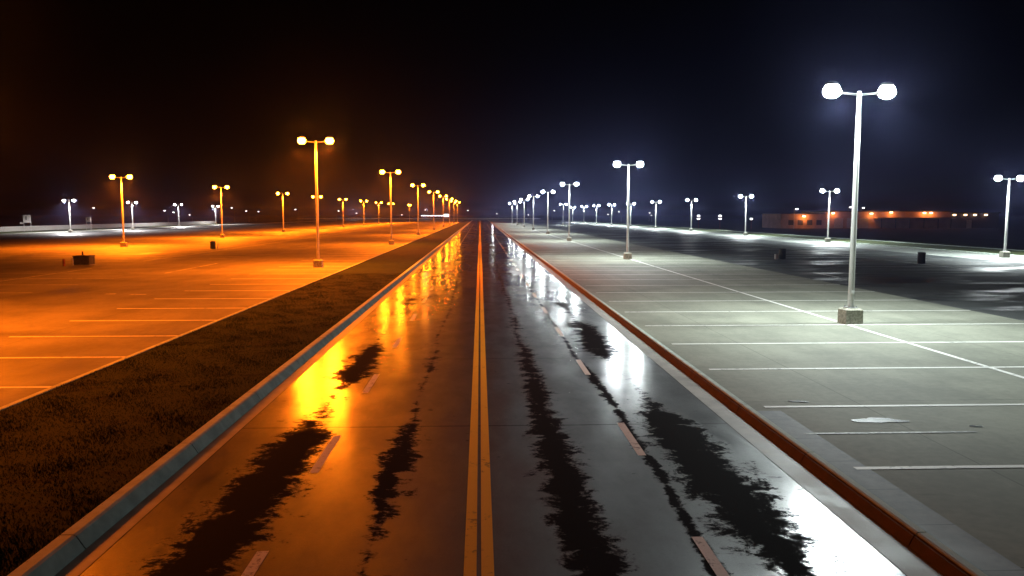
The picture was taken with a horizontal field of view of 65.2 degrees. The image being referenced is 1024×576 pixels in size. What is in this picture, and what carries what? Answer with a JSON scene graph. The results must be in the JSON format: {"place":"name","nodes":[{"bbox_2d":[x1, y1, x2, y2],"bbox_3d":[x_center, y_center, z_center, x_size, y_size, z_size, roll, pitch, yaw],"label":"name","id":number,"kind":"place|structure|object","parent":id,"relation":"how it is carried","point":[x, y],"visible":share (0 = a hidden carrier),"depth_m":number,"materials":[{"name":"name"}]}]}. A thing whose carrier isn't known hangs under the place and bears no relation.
{"place":"outdoors","nodes":[
{"label":"outdoors","id":0,"kind":"place"},
{"bbox_2d":[0,220,319,233],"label":"grass bank","id":1,"kind":"structure","parent":0,"point":[134,227],"depth_m":206.92,"materials":[{"name":"green plant"}]},
{"bbox_2d":[20,215,31,230],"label":"sign board","id":2,"kind":"object","parent":1,"relation":"on","point":[26,218],"visible":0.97,"depth_m":161.13,"materials":[{"name":"metal"}]},
{"bbox_2d":[86,217,90,229],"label":"sign board","id":3,"kind":"object","parent":1,"relation":"on","point":[88,219],"visible":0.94,"depth_m":176.76,"materials":[{"name":"metal"}]},
{"bbox_2d":[0,221,215,231],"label":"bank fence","id":4,"kind":"object","parent":1,"relation":"on","point":[32,228],"visible":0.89,"depth_m":191.07,"materials":[{"name":"metal"}]},
{"bbox_2d":[0,220,328,234],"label":"path","id":5,"kind":"structure","parent":0,"point":[139,228],"depth_m":192.22,"materials":[{"name":"concrete"}]},
{"bbox_2d":[0,220,357,239],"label":"driveway","id":6,"kind":"structure","parent":0,"point":[6,237],"depth_m":164.53,"materials":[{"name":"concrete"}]},
{"bbox_2d":[62,199,74,232],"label":"parking lot lamp","id":7,"kind":"object","parent":6,"relation":"on","point":[70,230],"visible":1,"depth_m":154.55,"materials":[{"name":"metal"}]},
{"bbox_2d":[126,201,136,229],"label":"parking lot lamp","id":8,"kind":"object","parent":6,"relation":"on","point":[132,228],"visible":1,"depth_m":180.47,"materials":[{"name":"metal"}]},
{"bbox_2d":[80,220,905,575],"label":"road","id":9,"kind":"structure","parent":0,"point":[580,486],"depth_m":11.71,"materials":[{"name":"grey asphalt"}]},
{"bbox_2d":[362,228,470,392],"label":"worn lane dashes","id":10,"kind":"object","parent":9,"relation":"on","point":[373,379],"visible":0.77,"depth_m":22.63,"materials":[{"name":"white paint"}]},
{"bbox_2d":[463,225,493,575],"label":"line","id":11,"kind":"object","parent":9,"relation":"on","point":[470,561],"visible":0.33,"depth_m":11.72,"materials":[{"name":"yellow paint"}]},
{"bbox_2d":[241,232,728,575],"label":"lane dashes","id":12,"kind":"object","parent":9,"relation":"on","point":[254,564],"visible":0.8,"depth_m":9.25,"materials":[{"name":"white paint"}]},
{"bbox_2d":[0,215,1023,575],"bbox_3d":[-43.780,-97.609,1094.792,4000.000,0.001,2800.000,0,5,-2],"label":"terrain","id":13,"kind":"structure","parent":0,"point":[968,237],"depth_m":318.74,"materials":[{"name":"black plant"}]},
{"bbox_2d":[0,220,333,235],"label":"curb","id":14,"kind":"structure","parent":13,"relation":"on","point":[136,229],"depth_m":180.00,"materials":[{"name":"concrete"}]},
{"bbox_2d":[0,223,456,410],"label":"lot edge","id":15,"kind":"object","parent":13,"relation":"on","point":[79,376],"visible":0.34,"depth_m":20.77,"materials":[{"name":"concrete"}]},
{"bbox_2d":[0,220,463,406],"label":"parking lot","id":16,"kind":"structure","parent":13,"relation":"on","point":[38,305],"depth_m":42.77,"materials":[{"name":"grey asphalt"}]},
{"bbox_2d":[72,251,95,264],"bbox_3d":[-30.274,-2.060,56.591,1.240,1.060,0.920,0,5,-2],"label":"utility box","id":17,"kind":"object","parent":16,"relation":"on","point":[82,259],"visible":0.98,"depth_m":56.21,"materials":[{"name":"metal"}]},
{"bbox_2d":[110,174,131,246],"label":"parking lot lamp","id":18,"kind":"object","parent":16,"relation":"on","point":[124,243],"visible":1,"depth_m":87.46,"materials":[{"name":"metal"}]},
{"bbox_2d":[4,223,411,294],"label":"bay lines","id":19,"kind":"object","parent":16,"relation":"on","point":[147,260],"visible":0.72,"depth_m":67.77,"materials":[{"name":"white paint"}]},
{"bbox_2d":[210,241,215,248],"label":"litter bin","id":20,"kind":"object","parent":16,"relation":"on","point":[212,244],"visible":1,"depth_m":81.88,"materials":[{"name":"black metal"}]},
{"bbox_2d":[0,229,440,387],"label":"stall lines","id":21,"kind":"object","parent":16,"relation":"on","point":[127,320],"visible":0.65,"depth_m":23.75,"materials":[{"name":"white paint"}]},
{"bbox_2d":[213,185,228,237],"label":"parking lot lamp","id":22,"kind":"object","parent":16,"relation":"on","point":[222,235],"visible":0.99,"depth_m":120.72,"materials":[{"name":"metal"}]},
{"bbox_2d":[276,192,288,231],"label":"parking lot lamp","id":23,"kind":"object","parent":16,"relation":"on","point":[278,193],"visible":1,"depth_m":158.60,"materials":[{"name":"metal"}]},
{"bbox_2d":[298,136,333,267],"bbox_3d":[-13.121,-5.625,53.826,2.390,9.070,0.600,0,5,-2],"label":"parking lot lamp","id":24,"kind":"object","parent":16,"relation":"on","point":[317,261],"visible":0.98,"depth_m":53.71,"materials":[{"name":"metal"}]},
{"bbox_2d":[380,169,400,244],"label":"parking lot lamp","id":25,"kind":"object","parent":16,"relation":"on","point":[391,240],"visible":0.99,"depth_m":93.53,"materials":[{"name":"metal"}]},
{"bbox_2d":[411,183,424,234],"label":"parking lot lamp","id":26,"kind":"object","parent":16,"relation":"on","point":[417,232],"visible":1,"depth_m":136.75,"materials":[{"name":"metal"}]},
{"bbox_2d":[428,191,438,229],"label":"parking lot lamp","id":27,"kind":"object","parent":16,"relation":"on","point":[433,207],"visible":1,"depth_m":178.45,"materials":[{"name":"metal"}]},
{"bbox_2d":[439,195,446,226],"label":"parking lot lamp","id":28,"kind":"object","parent":16,"relation":"on","point":[443,212],"visible":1,"depth_m":220.38,"materials":[{"name":"metal"}]},
{"bbox_2d":[446,198,452,224],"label":"parking lot lamp","id":29,"kind":"object","parent":16,"relation":"on","point":[449,210],"visible":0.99,"depth_m":262.07,"materials":[{"name":"metal"}]},
{"bbox_2d":[0,220,470,575],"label":"grass verge","id":30,"kind":"object","parent":13,"relation":"on","point":[402,259],"depth_m":15.33,"materials":[{"name":"green plant"}]},
{"bbox_2d":[7,220,471,575],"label":"kerb","id":31,"kind":"structure","parent":13,"relation":"on","point":[61,552],"depth_m":11.37,"materials":[{"name":"concrete"}]},
{"bbox_2d":[54,220,472,575],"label":"gutter","id":32,"kind":"object","parent":13,"relation":"on","point":[79,564],"visible":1,"depth_m":11.71,"materials":[{"name":"concrete"}]},
{"bbox_2d":[296,218,540,219],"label":"guard rail","id":33,"kind":"object","parent":13,"relation":"on","point":[419,218],"visible":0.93,"depth_m":526.01,"materials":[{"name":"metal"}]},
{"bbox_2d":[421,214,448,219],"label":"canopy shelter","id":34,"kind":"object","parent":13,"relation":"on","point":[446,215],"visible":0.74,"depth_m":496.55,"materials":[{"name":"metal"}]},
{"bbox_2d":[488,220,945,575],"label":"gutter","id":35,"kind":"object","parent":13,"relation":"on","point":[898,553],"visible":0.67,"depth_m":11.75,"materials":[{"name":"concrete"}]},
{"bbox_2d":[491,222,971,575],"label":"kerb","id":36,"kind":"structure","parent":13,"relation":"on","point":[938,560],"depth_m":11.50,"materials":[{"name":"concrete"}]},
{"bbox_2d":[490,221,987,575],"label":"kerb coping","id":37,"kind":"object","parent":13,"relation":"on","point":[951,555],"visible":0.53,"depth_m":11.23,"materials":[{"name":"concrete"}]},
{"bbox_2d":[489,220,1023,569],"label":"parking lot","id":38,"kind":"structure","parent":13,"relation":"on","point":[985,506],"depth_m":19.86,"materials":[{"name":"grey asphalt"}]},
{"bbox_2d":[520,198,528,226],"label":"parking lot lamp","id":39,"kind":"object","parent":38,"relation":"on","point":[524,211],"visible":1,"depth_m":219.28,"materials":[{"name":"metal"}]},
{"bbox_2d":[528,195,538,229],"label":"parking lot lamp","id":40,"kind":"object","parent":38,"relation":"on","point":[533,228],"visible":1,"depth_m":179.41,"materials":[{"name":"metal"}]},
{"bbox_2d":[541,190,554,233],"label":"parking lot lamp","id":41,"kind":"object","parent":38,"relation":"on","point":[547,231],"visible":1,"depth_m":142.71,"materials":[{"name":"metal"}]},
{"bbox_2d":[561,182,577,240],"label":"parking lot lamp","id":42,"kind":"object","parent":38,"relation":"on","point":[569,238],"visible":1,"depth_m":105.75,"materials":[{"name":"metal"}]},
{"bbox_2d":[614,160,643,258],"bbox_3d":[9.217,-6.048,63.539,2.390,8.120,0.600,0,5,-3],"label":"parking lot lamp","id":43,"kind":"object","parent":38,"relation":"on","point":[627,254],"visible":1,"depth_m":63.43,"materials":[{"name":"metal"}]},
{"bbox_2d":[501,224,1023,469],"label":"stall lines","id":44,"kind":"object","parent":38,"relation":"on","point":[938,467],"visible":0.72,"depth_m":18.91,"materials":[{"name":"white paint"}]},
{"bbox_2d":[515,224,1023,377],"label":"parking line","id":45,"kind":"object","parent":38,"relation":"on","point":[845,324],"visible":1,"depth_m":24.53,"materials":[{"name":"white paint"}]},
{"bbox_2d":[823,81,895,324],"bbox_3d":[11.149,-2.572,26.027,2.390,8.120,0.600,0,5,-5],"label":"parking lot lamp","id":46,"kind":"object","parent":38,"relation":"on","point":[849,314],"visible":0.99,"depth_m":25.93,"materials":[{"name":"metal"}]},
{"bbox_2d":[851,417,908,422],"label":"puddle","id":47,"kind":"object","parent":38,"relation":"on","point":[875,419],"visible":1,"depth_m":13.96,"materials":[{"name":"grey liquid"}]},
{"bbox_2d":[804,431,975,433],"bbox_3d":[6.241,2.384,13.195,2.900,0.001,0.080,0,5,-2],"label":"faded line","id":48,"kind":"object","parent":38,"relation":"on","point":[891,432],"visible":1,"depth_m":13.20,"materials":[{"name":"paint"}]},
{"bbox_2d":[757,411,1023,575],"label":"drain strip","id":49,"kind":"object","parent":38,"relation":"on","point":[980,555],"visible":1,"depth_m":9.91,"materials":[{"name":"concrete"}]},
{"bbox_2d":[514,220,1023,320],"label":"asphalt lot","id":50,"kind":"structure","parent":13,"relation":"on","point":[990,287],"depth_m":55.02,"materials":[{"name":"grey asphalt"}]},
{"bbox_2d":[573,224,970,276],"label":"bay lines","id":51,"kind":"object","parent":50,"relation":"on","point":[802,250],"visible":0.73,"depth_m":72.99,"materials":[{"name":"white paint"}]},
{"bbox_2d":[779,248,785,258],"bbox_3d":[21.578,-2.744,63.828,0.583,0.847,0.583,0,5,-2],"label":"litter bin","id":52,"kind":"object","parent":50,"relation":"on","point":[782,253],"visible":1,"depth_m":63.61,"materials":[{"name":"black metal"}]},
{"bbox_2d":[917,252,925,263],"bbox_3d":[29.622,-2.192,57.869,0.583,0.847,0.583,0,5,-2],"label":"litter bin","id":53,"kind":"object","parent":50,"relation":"on","point":[921,257],"visible":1,"depth_m":57.66,"materials":[{"name":"black metal"}]},
{"bbox_2d":[553,220,1023,262],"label":"apron","id":54,"kind":"object","parent":13,"relation":"on","point":[1014,259],"visible":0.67,"depth_m":88.64,"materials":[{"name":"concrete"}]},
{"bbox_2d":[651,201,660,228],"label":"parking lot lamp","id":55,"kind":"object","parent":54,"relation":"on","point":[655,226],"visible":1,"depth_m":196.76,"materials":[{"name":"metal"}]},
{"bbox_2d":[686,199,696,230],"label":"parking lot lamp","id":56,"kind":"object","parent":54,"relation":"on","point":[690,229],"visible":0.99,"depth_m":168.82,"materials":[{"name":"metal"}]},
{"bbox_2d":[739,194,752,235],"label":"parking lot lamp","id":57,"kind":"object","parent":54,"relation":"on","point":[745,233],"visible":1,"depth_m":133.05,"materials":[{"name":"metal"}]},
{"bbox_2d":[820,188,838,241],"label":"parking lot lamp","id":58,"kind":"object","parent":54,"relation":"on","point":[827,238],"visible":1,"depth_m":101.87,"materials":[{"name":"metal"}]},
{"bbox_2d":[995,174,1023,257],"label":"parking lot lamp","id":59,"kind":"object","parent":54,"relation":"on","point":[1004,253],"visible":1,"depth_m":65.77,"materials":[{"name":"metal"}]},
{"bbox_2d":[563,220,1023,256],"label":"curb","id":60,"kind":"structure","parent":13,"relation":"on","point":[847,242],"depth_m":92.52,"materials":[{"name":"concrete"}]},
{"bbox_2d":[567,220,1023,255],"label":"grass strip","id":61,"kind":"object","parent":13,"relation":"on","point":[997,251],"depth_m":98.22,"materials":[{"name":"green plant"}]},
{"bbox_2d":[950,212,1000,227],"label":"storage shed","id":62,"kind":"structure","parent":13,"relation":"on","point":[976,220],"depth_m":214.32,"materials":[{"name":"metal"}]},
{"bbox_2d":[966,220,971,227],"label":"door","id":63,"kind":"structure","parent":62,"relation":"in","point":[969,222],"depth_m":214.30,"materials":[{"name":"metal"}]},
{"bbox_2d":[0,0,1023,214],"label":"sky","id":64,"kind":"structure","parent":0,"point":[488,105],"materials":[{"name":"black"}]},
{"bbox_2d":[577,220,1023,250],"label":"path","id":65,"kind":"structure","parent":0,"point":[847,238],"depth_m":108.78,"materials":[{"name":"concrete"}]},
{"bbox_2d":[762,211,955,228],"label":"warehouse","id":66,"kind":"structure","parent":0,"point":[884,219],"depth_m":211.75,"materials":[{"name":"metal"}]},
{"bbox_2d":[788,220,793,224],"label":"window","id":67,"kind":"structure","parent":66,"relation":"in","point":[790,222],"depth_m":210.36,"materials":[{"name":"glass"}]},
{"bbox_2d":[816,220,821,224],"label":"window","id":68,"kind":"structure","parent":66,"relation":"in","point":[818,222],"depth_m":210.67,"materials":[{"name":"glass"}]},
{"bbox_2d":[834,218,842,227],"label":"roller door","id":69,"kind":"structure","parent":66,"relation":"in","point":[838,222],"depth_m":211.47,"materials":[{"name":"metal"}]},
{"bbox_2d":[846,218,850,227],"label":"roller door","id":70,"kind":"structure","parent":66,"relation":"in","point":[848,219],"depth_m":211.60,"materials":[{"name":"metal"}]},
{"bbox_2d":[859,218,867,227],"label":"roller door","id":71,"kind":"structure","parent":66,"relation":"in","point":[863,222],"depth_m":211.75,"materials":[{"name":"metal"}]}
]}

